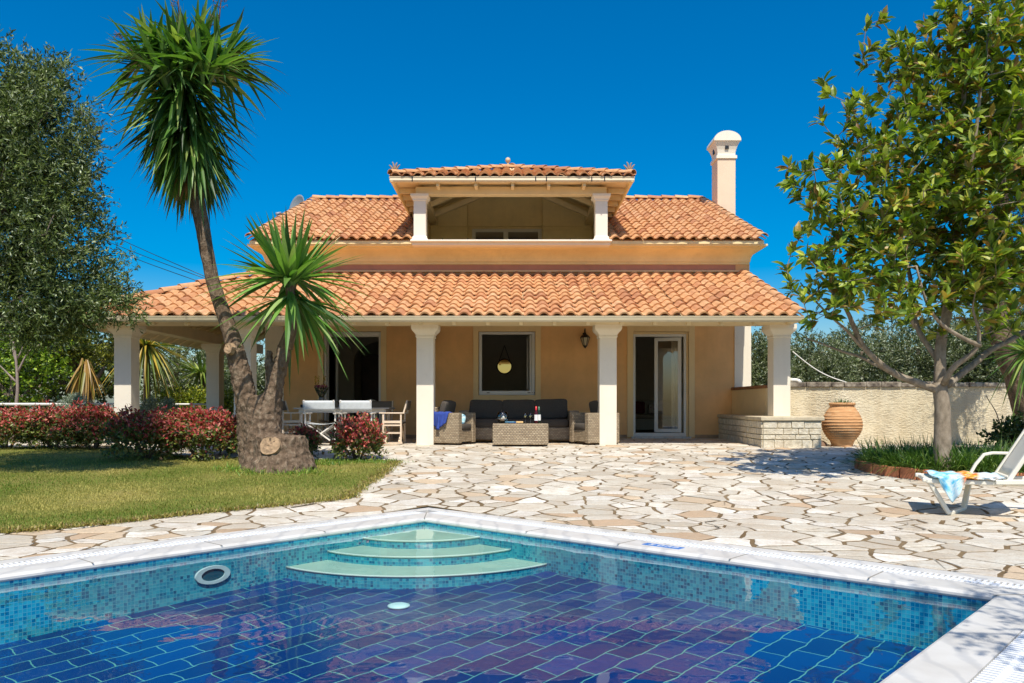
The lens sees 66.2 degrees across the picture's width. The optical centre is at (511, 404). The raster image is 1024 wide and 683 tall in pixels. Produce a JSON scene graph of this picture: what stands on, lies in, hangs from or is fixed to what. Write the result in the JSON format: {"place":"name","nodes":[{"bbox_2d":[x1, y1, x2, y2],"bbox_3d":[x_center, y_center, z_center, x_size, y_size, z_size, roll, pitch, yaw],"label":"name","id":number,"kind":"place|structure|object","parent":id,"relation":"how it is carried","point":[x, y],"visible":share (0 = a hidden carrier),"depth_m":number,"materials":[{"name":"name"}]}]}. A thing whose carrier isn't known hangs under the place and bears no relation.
{"place":"outdoors","nodes":[
{"label":"outdoors","id":0,"kind":"place"},
{"bbox_2d":[0,336,38,408],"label":"bare tree","id":1,"kind":"object","parent":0,"point":[17,370],"visible":0.65,"depth_m":17.58,"materials":[{"name":"grey plant"}]},
{"bbox_2d":[74,216,204,276],"bbox_3d":[-18.914,-8.329,35.000,17.498,6.877,0.026,0,0,35],"label":"overhead wire","id":2,"kind":"object","parent":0,"point":[160,257],"visible":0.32,"depth_m":31.63,"materials":[{"name":"black metal"}]},
{"bbox_2d":[86,237,195,280],"bbox_3d":[-18.349,-7.403,35.000,16.169,5.390,0.026,0,0,38],"label":"overhead wire","id":3,"kind":"object","parent":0,"point":[151,264],"visible":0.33,"depth_m":32.01,"materials":[{"name":"black metal"}]},
{"bbox_2d":[86,232,204,278],"bbox_3d":[-18.914,-7.908,35.000,17.498,6.190,0.026,0,0,35],"label":"overhead wire","id":4,"kind":"object","parent":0,"point":[156,260],"visible":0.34,"depth_m":31.75,"materials":[{"name":"black metal"}]},
{"bbox_2d":[0,447,392,529],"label":"lawn","id":5,"kind":"structure","parent":0,"point":[55,454],"depth_m":10.49,"materials":[{"name":"green plant"}]},
{"bbox_2d":[0,403,61,447],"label":"photinia shrub","id":6,"kind":"object","parent":5,"relation":"on","point":[8,418],"visible":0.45,"depth_m":14.88,"materials":[{"name":"red plant"}]},
{"bbox_2d":[5,398,100,449],"bbox_3d":[-8.873,0.377,15.195,1.723,1.011,1.277,0,0,0],"label":"photinia shrub","id":7,"kind":"object","parent":5,"relation":"on","point":[44,416],"visible":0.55,"depth_m":14.80,"materials":[{"name":"red plant"}]},
{"bbox_2d":[0,27,152,363],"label":"olive tree","id":8,"kind":"object","parent":5,"relation":"on","point":[36,210],"visible":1,"depth_m":10.66,"materials":[{"name":"green plant"}]},
{"bbox_2d":[40,398,134,449],"bbox_3d":[-8.015,0.373,15.061,1.563,1.030,1.343,0,0,0],"label":"photinia shrub","id":9,"kind":"object","parent":5,"relation":"on","point":[91,420],"visible":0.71,"depth_m":14.74,"materials":[{"name":"red plant"}]},
{"bbox_2d":[99,403,189,461],"bbox_3d":[-6.263,0.464,13.409,1.525,0.991,1.326,0,0,0],"label":"photinia shrub","id":10,"kind":"object","parent":5,"relation":"on","point":[128,429],"visible":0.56,"depth_m":13.07,"materials":[{"name":"red plant"}]},
{"bbox_2d":[137,402,237,461],"bbox_3d":[-5.353,0.457,13.365,2.065,1.009,1.592,0,0,0],"label":"photinia shrub","id":11,"kind":"object","parent":5,"relation":"on","point":[198,425],"visible":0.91,"depth_m":13.05,"materials":[{"name":"red plant"}]},
{"bbox_2d":[0,459,403,533],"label":"lawn fringe","id":12,"kind":"object","parent":5,"relation":"on","point":[344,496],"visible":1,"depth_m":8.29,"materials":[{"name":"green plant"}]},
{"bbox_2d":[74,0,371,473],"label":"yucca tree","id":13,"kind":"object","parent":5,"relation":"on","point":[180,63],"visible":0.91,"depth_m":11.91,"materials":[{"name":"green plant"}]},
{"bbox_2d":[211,413,236,453],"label":"photinia shrub","id":14,"kind":"object","parent":5,"relation":"on","point":[228,446],"visible":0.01,"depth_m":14.14,"materials":[{"name":"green plant"}]},
{"bbox_2d":[206,458,359,476],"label":"weeds","id":15,"kind":"object","parent":5,"relation":"on","point":[232,468],"visible":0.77,"depth_m":11.54,"materials":[{"name":"green plant"}]},
{"bbox_2d":[327,411,389,459],"bbox_3d":[-2.600,0.537,13.229,1.085,0.876,0.980,0,0,0],"label":"photinia shrub","id":16,"kind":"object","parent":5,"relation":"on","point":[364,436],"visible":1,"depth_m":12.99,"materials":[{"name":"red plant"}]},
{"bbox_2d":[314,457,413,463],"bbox_3d":[-2.504,0.910,12.875,1.832,0.103,0.721,0,0,0],"label":"lawn fringe","id":17,"kind":"object","parent":5,"relation":"on","point":[363,462],"visible":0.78,"depth_m":12.86,"materials":[{"name":"green plant"}]},
{"bbox_2d":[2,408,447,510],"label":"ground","id":18,"kind":"structure","parent":0,"point":[232,414],"depth_m":8.83,"materials":[{"name":"beige stone"}]},
{"bbox_2d":[0,323,88,439],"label":"leafy tree","id":19,"kind":"object","parent":18,"relation":"on","point":[45,372],"visible":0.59,"depth_m":19.37,"materials":[{"name":"green plant"}]},
{"bbox_2d":[0,403,113,442],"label":"railing","id":20,"kind":"object","parent":18,"relation":"on","point":[45,404],"visible":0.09,"depth_m":16.98,"materials":[{"name":"white metal"}]},
{"bbox_2d":[22,303,113,405],"bbox_3d":[-11.294,-0.886,20.416,3.024,3.688,2.571,0,0,0],"label":"olive tree","id":21,"kind":"object","parent":18,"relation":"on","point":[105,351],"visible":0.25,"depth_m":20.41,"materials":[{"name":"green plant"}]},
{"bbox_2d":[0,291,142,410],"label":"leafy tree","id":22,"kind":"object","parent":18,"relation":"on","point":[57,395],"visible":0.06,"depth_m":25.64,"materials":[{"name":"green plant"}]},
{"bbox_2d":[52,392,98,444],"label":"silver shrub","id":23,"kind":"object","parent":18,"relation":"on","point":[71,398],"visible":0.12,"depth_m":16.52,"materials":[{"name":"green plant"}]},
{"bbox_2d":[65,358,106,408],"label":"yucca plant","id":24,"kind":"object","parent":18,"relation":"on","point":[84,375],"visible":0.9,"depth_m":19.07,"materials":[{"name":"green plant"}]},
{"bbox_2d":[95,336,203,401],"bbox_3d":[-10.907,-0.999,23.483,3.422,3.764,3.341,0,0,0],"label":"yucca plant","id":25,"kind":"object","parent":18,"relation":"on","point":[149,351],"visible":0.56,"depth_m":23.31,"materials":[{"name":"green plant"}]},
{"bbox_2d":[140,394,168,441],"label":"silver shrub","id":26,"kind":"object","parent":18,"relation":"on","point":[149,403],"visible":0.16,"depth_m":16.91,"materials":[{"name":"green plant"}]},
{"bbox_2d":[159,395,179,416],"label":"silver shrub","id":27,"kind":"object","parent":18,"relation":"on","point":[170,403],"visible":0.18,"depth_m":18.94,"materials":[{"name":"green plant"}]},
{"bbox_2d":[140,403,205,407],"bbox_3d":[-9.636,0.406,22.500,2.133,0.888,0.055,0,0,0],"label":"railing","id":28,"kind":"object","parent":18,"relation":"on","point":[193,404],"visible":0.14,"depth_m":22.48,"materials":[{"name":"white metal"}]},
{"bbox_2d":[92,332,264,401],"bbox_3d":[-12.297,-1.536,29.020,6.519,4.980,3.537,0,0,0],"label":"olive tree","id":29,"kind":"object","parent":18,"relation":"on","point":[182,352],"visible":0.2,"depth_m":28.63,"materials":[{"name":"green plant"}]},
{"bbox_2d":[140,382,233,416],"bbox_3d":[-9.932,0.121,24.290,3.409,1.651,1.466,0,0,0],"label":"hedge shrub","id":30,"kind":"object","parent":18,"relation":"on","point":[197,397],"visible":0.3,"depth_m":24.08,"materials":[{"name":"green plant"}]},
{"bbox_2d":[166,350,231,394],"bbox_3d":[-9.842,-0.447,24.878,2.345,2.661,2.250,0,0,0],"label":"yucca plant","id":31,"kind":"object","parent":18,"relation":"on","point":[199,371],"visible":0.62,"depth_m":24.71,"materials":[{"name":"green plant"}]},
{"bbox_2d":[140,355,264,402],"bbox_3d":[-13.986,-0.850,38.002,8.185,3.620,4.650,0,0,0],"label":"leafy tree","id":32,"kind":"object","parent":18,"relation":"on","point":[260,386],"visible":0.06,"depth_m":37.05,"materials":[{"name":"green plant"}]},
{"bbox_2d":[87,130,805,444],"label":"house","id":33,"kind":"structure","parent":18,"relation":"on","point":[536,270],"depth_m":19.24,"materials":[{"name":"paint"}]},
{"bbox_2d":[275,195,303,215],"bbox_3d":[-6.608,-5.764,23.997,1.257,1.339,0.663,0,0,-23],"label":"satellite dish","id":34,"kind":"object","parent":33,"relation":"attached to","point":[297,199],"visible":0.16,"depth_m":24.10,"materials":[{"name":"grey metal"}]},
{"bbox_2d":[318,326,386,437],"bbox_3d":[-3.929,-0.563,19.682,1.692,2.785,0.835,0,0,0],"label":"door","id":35,"kind":"structure","parent":33,"relation":"in","point":[329,364],"depth_m":19.33,"materials":[{"name":"beige glass"}]},
{"bbox_2d":[358,399,378,422],"bbox_3d":[-3.689,0.339,20.303,0.552,0.974,0.538,0,0,0],"label":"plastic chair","id":36,"kind":"object","parent":33,"relation":"in","point":[369,413],"visible":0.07,"depth_m":20.51,"materials":[{"name":"white plastic"}]},
{"bbox_2d":[497,345,511,373],"bbox_3d":[-0.223,-1.335,23.335,0.462,0.858,0.034,0,0,0],"label":"hanging mirror","id":37,"kind":"object","parent":33,"relation":"hanging from","point":[504,366],"visible":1,"depth_m":23.33,"materials":[{"name":"gold glass"}]},
{"bbox_2d":[473,326,540,399],"bbox_3d":[-0.123,-1.025,19.646,1.667,1.826,0.762,0,0,0],"label":"window","id":38,"kind":"structure","parent":33,"relation":"in","point":[533,392],"depth_m":19.26,"materials":[{"name":"beige glass"}]},
{"bbox_2d":[472,229,541,238],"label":"balcony door","id":39,"kind":"structure","parent":33,"relation":"in","point":[476,233],"depth_m":22.62,"materials":[{"name":"grey glass"}]},
{"bbox_2d":[580,329,589,347],"bbox_3d":[1.762,-1.611,19.134,0.232,0.495,0.338,0,0,-21],"label":"wall lantern","id":40,"kind":"object","parent":33,"relation":"attached to","point":[585,337],"depth_m":19.04,"materials":[{"name":"black metal"}]},
{"bbox_2d":[635,401,670,429],"bbox_3d":[4.050,0.305,23.015,2.900,0.850,1.070,0,0,0],"label":"indoor sofa","id":41,"kind":"object","parent":33,"relation":"in","point":[644,421],"visible":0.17,"depth_m":22.50,"materials":[{"name":"grey fabric"}]},
{"bbox_2d":[635,401,644,413],"bbox_3d":[3.718,0.083,23.001,0.343,0.358,0.204,0,0,0],"label":"cushion","id":42,"kind":"object","parent":41,"relation":"on","point":[639,407],"visible":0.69,"depth_m":22.90,"materials":[{"name":"red fabric"}]},
{"bbox_2d":[648,404,653,413],"bbox_3d":[4.123,0.126,22.950,0.287,0.282,0.201,0,0,0],"label":"cushion","id":43,"kind":"object","parent":41,"relation":"on","point":[650,408],"visible":0.62,"depth_m":22.85,"materials":[{"name":"fabric"}]},
{"bbox_2d":[627,326,694,438],"bbox_3d":[3.659,-0.549,19.416,1.661,2.778,0.433,0,0,0],"label":"door","id":44,"kind":"structure","parent":33,"relation":"in","point":[675,333],"depth_m":19.32,"materials":[{"name":"white glass"}]},
{"bbox_2d":[671,337,682,432],"bbox_3d":[4.212,-0.550,19.850,0.364,2.700,0.104,0,0,0],"label":"curtain","id":45,"kind":"object","parent":33,"relation":"hanging from","point":[674,384],"visible":0.47,"depth_m":19.85,"materials":[{"name":"white fabric"}]},
{"bbox_2d":[792,351,845,381],"bbox_3d":[6.544,-0.807,16.726,1.082,0.696,0.026,0,0,19],"label":"cable","id":46,"kind":"object","parent":33,"relation":"hanging from","point":[815,368],"visible":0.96,"depth_m":16.74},
{"bbox_2d":[751,326,801,385],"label":"olive tree","id":47,"kind":"object","parent":18,"relation":"on","point":[759,367],"visible":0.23,"depth_m":23.96,"materials":[{"name":"green plant"}]},
{"bbox_2d":[751,341,839,384],"bbox_3d":[13.207,-1.290,40.014,7.314,4.518,4.799,0,0,0],"label":"leafy tree","id":48,"kind":"object","parent":18,"relation":"on","point":[794,356],"visible":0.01,"depth_m":39.14,"materials":[{"name":"green plant"}]},
{"bbox_2d":[761,327,862,384],"bbox_3d":[9.644,-0.831,25.532,3.418,3.558,2.833,0,0,0],"label":"olive tree","id":49,"kind":"object","parent":18,"relation":"on","point":[827,360],"visible":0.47,"depth_m":24.93,"materials":[{"name":"green plant"}]},
{"bbox_2d":[814,318,912,381],"bbox_3d":[12.220,-1.065,27.529,3.770,4.042,2.944,0,0,0],"label":"olive tree","id":50,"kind":"object","parent":18,"relation":"on","point":[861,370],"visible":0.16,"depth_m":27.18,"materials":[{"name":"green plant"}]},
{"bbox_2d":[790,382,1012,443],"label":"boundary wall","id":51,"kind":"structure","parent":18,"relation":"on","point":[890,411],"depth_m":16.42,"materials":[{"name":"paint"}]},
{"bbox_2d":[790,378,801,381],"bbox_3d":[5.913,-0.491,16.495,0.347,0.132,0.134,0,0,0],"label":"drain pipe","id":52,"kind":"object","parent":51,"relation":"on","point":[794,380],"visible":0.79,"depth_m":16.48,"materials":[{"name":"white plastic"}]},
{"bbox_2d":[821,305,1000,380],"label":"leafy tree","id":53,"kind":"object","parent":18,"relation":"on","point":[864,317],"visible":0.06,"depth_m":41.83,"materials":[{"name":"green plant"}]},
{"bbox_2d":[859,313,974,382],"bbox_3d":[13.218,-1.055,25.491,3.803,4.014,2.894,0,0,0],"label":"olive tree","id":54,"kind":"object","parent":18,"relation":"on","point":[906,357],"visible":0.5,"depth_m":25.13,"materials":[{"name":"green plant"}]},
{"bbox_2d":[912,303,1017,382],"bbox_3d":[14.703,-1.188,25.021,3.726,4.284,2.878,0,0,0],"label":"olive tree","id":55,"kind":"object","parent":18,"relation":"on","point":[963,348],"visible":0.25,"depth_m":24.61,"materials":[{"name":"green plant"}]},
{"bbox_2d":[956,285,1023,382],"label":"olive tree","id":56,"kind":"object","parent":18,"relation":"on","point":[994,367],"visible":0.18,"depth_m":23.99,"materials":[{"name":"green plant"}]},
{"bbox_2d":[958,290,1023,368],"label":"leafy tree","id":57,"kind":"object","parent":18,"relation":"on","point":[1008,320],"depth_m":39.88,"materials":[{"name":"green plant"}]},
{"bbox_2d":[975,396,1023,447],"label":"leafy shrub","id":58,"kind":"object","parent":18,"relation":"on","point":[1013,429],"visible":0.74,"depth_m":14.54,"materials":[{"name":"green plant"}]},
{"bbox_2d":[981,332,1023,421],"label":"yucca plant","id":59,"kind":"object","parent":18,"relation":"on","point":[1018,363],"visible":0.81,"depth_m":13.64,"materials":[{"name":"green plant"}]},
{"bbox_2d":[0,438,1023,579],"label":"paving stones","id":60,"kind":"object","parent":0,"point":[763,536],"visible":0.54,"depth_m":8.98,"materials":[{"name":"beige stone"}]},
{"bbox_2d":[282,400,308,434],"bbox_3d":[-4.725,0.361,17.000,0.618,0.908,0.656,0,0,0],"label":"director chair","id":61,"kind":"object","parent":60,"relation":"on","point":[291,421],"visible":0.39,"depth_m":16.69,"materials":[{"name":"beige paint"}]},
{"bbox_2d":[288,423,325,455],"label":"photinia shrub","id":62,"kind":"object","parent":60,"relation":"on","point":[311,434],"visible":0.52,"depth_m":13.74,"materials":[{"name":"red plant"}]},
{"bbox_2d":[303,400,339,442],"bbox_3d":[-3.851,0.361,15.911,0.656,0.908,0.618,0,0,0],"label":"director chair","id":63,"kind":"object","parent":60,"relation":"on","point":[318,405],"visible":0.72,"depth_m":15.64,"materials":[{"name":"white fabric"}]},
{"bbox_2d":[317,401,348,440],"bbox_3d":[-4.078,0.361,17.939,0.656,0.908,0.618,0,0,0],"label":"director chair","id":64,"kind":"object","parent":60,"relation":"on","point":[321,421],"visible":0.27,"depth_m":18.02,"materials":[{"name":"beige paint"}]},
{"bbox_2d":[294,408,394,441],"bbox_3d":[-3.614,0.448,17.050,2.025,0.765,0.860,0,0,0],"label":"dining table","id":65,"kind":"object","parent":60,"relation":"on","point":[376,410],"visible":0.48,"depth_m":16.70,"materials":[{"name":"white paint"}]},
{"bbox_2d":[314,376,328,400],"bbox_3d":[-4.144,-0.287,17.105,0.330,0.703,0.336,0,0,0],"label":"flower vase","id":66,"kind":"object","parent":65,"relation":"on","point":[321,394],"visible":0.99,"depth_m":17.06,"materials":[{"name":"red glass"}]},
{"bbox_2d":[339,400,375,420],"bbox_3d":[-3.124,0.361,15.911,0.656,0.908,0.618,0,0,-1],"label":"director chair","id":67,"kind":"object","parent":60,"relation":"on","point":[355,405],"visible":0.51,"depth_m":15.63,"materials":[{"name":"white fabric"}]},
{"bbox_2d":[362,401,393,440],"bbox_3d":[-3.066,0.361,17.939,0.656,0.908,0.618,0,0,0],"label":"director chair","id":68,"kind":"object","parent":60,"relation":"on","point":[382,404],"visible":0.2,"depth_m":18.21,"materials":[{"name":"white fabric"}]},
{"bbox_2d":[379,400,410,443],"bbox_3d":[-2.458,0.361,16.650,0.618,0.908,0.656,0,0,0],"label":"director chair","id":69,"kind":"object","parent":60,"relation":"on","point":[400,423],"visible":0.94,"depth_m":16.34,"materials":[{"name":"beige paint"}]},
{"bbox_2d":[434,400,475,444],"bbox_3d":[-1.270,0.368,16.461,0.761,0.924,0.780,0,0,24],"label":"rattan armchair","id":70,"kind":"object","parent":60,"relation":"on","point":[453,429],"visible":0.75,"depth_m":16.14,"materials":[{"name":"wicker"}]},
{"bbox_2d":[434,411,451,429],"bbox_3d":[-1.472,0.329,16.157,0.444,0.377,0.235,0,0,24],"label":"towel","id":71,"kind":"object","parent":70,"relation":"hanging from","point":[440,418],"visible":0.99,"depth_m":16.08,"materials":[{"name":"blue fabric"}]},
{"bbox_2d":[462,414,465,423],"bbox_3d":[-1.118,0.311,16.308,0.340,0.250,0.163,0,0,30],"label":"cushion","id":72,"kind":"object","parent":70,"relation":"on","point":[463,418],"visible":0.23,"depth_m":16.23,"materials":[{"name":"white fabric"}]},
{"bbox_2d":[459,399,578,442],"bbox_3d":[0.148,0.348,17.420,2.602,0.964,0.860,0,0,0],"label":"rattan sofa","id":73,"kind":"object","parent":60,"relation":"on","point":[555,415],"visible":0.56,"depth_m":17.52,"materials":[{"name":"wicker"}]},
{"bbox_2d":[493,423,547,446],"bbox_3d":[0.169,0.598,15.810,1.105,0.464,0.620,0,0,0],"label":"coffee table","id":74,"kind":"object","parent":60,"relation":"on","point":[520,433],"visible":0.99,"depth_m":15.50,"materials":[{"name":"wicker"}]},
{"bbox_2d":[496,412,508,422],"bbox_3d":[-0.188,0.254,15.750,0.250,0.221,0.250,0,0,0],"label":"glass bowl","id":75,"kind":"object","parent":74,"relation":"on","point":[503,419],"visible":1,"depth_m":15.69,"materials":[{"name":"clear glass"}]},
{"bbox_2d":[534,406,537,422],"bbox_3d":[0.482,0.198,15.700,0.077,0.332,0.077,0,0,0],"label":"wine bottle","id":76,"kind":"object","parent":74,"relation":"on","point":[535,416],"visible":1,"depth_m":15.67,"materials":[{"name":"red glass"}]},
{"bbox_2d":[538,406,540,422],"bbox_3d":[0.548,0.201,15.950,0.077,0.327,0.077,0,0,0],"label":"wine bottle","id":77,"kind":"object","parent":74,"relation":"on","point":[539,416],"visible":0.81,"depth_m":15.92,"materials":[{"name":"green glass"}]},
{"bbox_2d":[717,414,824,447],"bbox_3d":[5.458,0.553,17.274,1.237,0.634,4.048,0,0,0],"label":"stone ledge","id":78,"kind":"object","parent":60,"relation":"on","point":[780,431],"visible":0.93,"depth_m":15.30,"materials":[{"name":"beige stone"}]},
{"bbox_2d":[731,385,767,415],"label":"porch parapet","id":79,"kind":"structure","parent":78,"relation":"on","point":[749,400],"depth_m":17.77,"materials":[{"name":"beige paint"}]},
{"bbox_2d":[821,403,862,446],"bbox_3d":[6.580,0.404,15.650,0.780,0.892,0.780,0,0,0],"label":"terracotta urn","id":80,"kind":"object","parent":60,"relation":"on","point":[842,424],"visible":0.97,"depth_m":15.40,"materials":[{"name":"ceramic"}]},
{"bbox_2d":[833,398,854,402],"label":"urn plant","id":81,"kind":"object","parent":80,"relation":"in","point":[840,401],"visible":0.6,"depth_m":15.51,"materials":[{"name":"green plant"}]},
{"bbox_2d":[915,429,1023,514],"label":"sun lounger","id":82,"kind":"object","parent":60,"relation":"on","point":[1010,465],"visible":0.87,"depth_m":8.20,"materials":[{"name":"white plastic"}]},
{"bbox_2d":[924,470,1005,502],"bbox_3d":[4.808,0.866,8.302,0.712,0.287,0.745,0,0,21],"label":"beach cloth","id":83,"kind":"object","parent":82,"relation":"on","point":[952,483],"visible":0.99,"depth_m":8.05,"materials":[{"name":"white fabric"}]},
{"bbox_2d":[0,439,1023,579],"bbox_3d":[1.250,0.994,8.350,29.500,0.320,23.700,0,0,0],"label":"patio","id":84,"kind":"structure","parent":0,"point":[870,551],"depth_m":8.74,"materials":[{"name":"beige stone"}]},
{"bbox_2d":[0,507,1023,682],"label":"swimming pool","id":85,"kind":"structure","parent":84,"relation":"in","point":[428,595],"depth_m":5.54,"materials":[{"name":"blue tile"}]},
{"bbox_2d":[569,400,618,444],"bbox_3d":[1.728,0.368,16.517,0.761,0.924,0.780,0,0,-26],"label":"rattan armchair","id":86,"kind":"object","parent":84,"relation":"on","point":[583,427],"visible":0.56,"depth_m":16.31,"materials":[{"name":"beige wicker"}]},
{"bbox_2d":[854,459,1023,479],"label":"planting bed","id":87,"kind":"object","parent":84,"relation":"on","point":[902,472],"visible":0.2,"depth_m":11.10,"materials":[{"name":"brick"}]},
{"bbox_2d":[773,0,1023,469],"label":"magnolia tree","id":88,"kind":"object","parent":87,"relation":"on","point":[971,145],"visible":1,"depth_m":10.51,"materials":[{"name":"green plant"}]},
{"bbox_2d":[831,433,1023,478],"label":"ground cover","id":89,"kind":"object","parent":87,"relation":"on","point":[964,457],"visible":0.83,"depth_m":11.18,"materials":[{"name":"green plant"}]},
{"bbox_2d":[976,52,1023,426],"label":"leaning tree","id":90,"kind":"object","parent":84,"relation":"on","point":[1003,369],"visible":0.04,"depth_m":14.89,"materials":[{"name":"green plant"}]},
{"bbox_2d":[0,0,1023,407],"label":"sky","id":91,"kind":"structure","parent":0,"point":[370,85],"materials":[{"name":"blue"}]}
]}

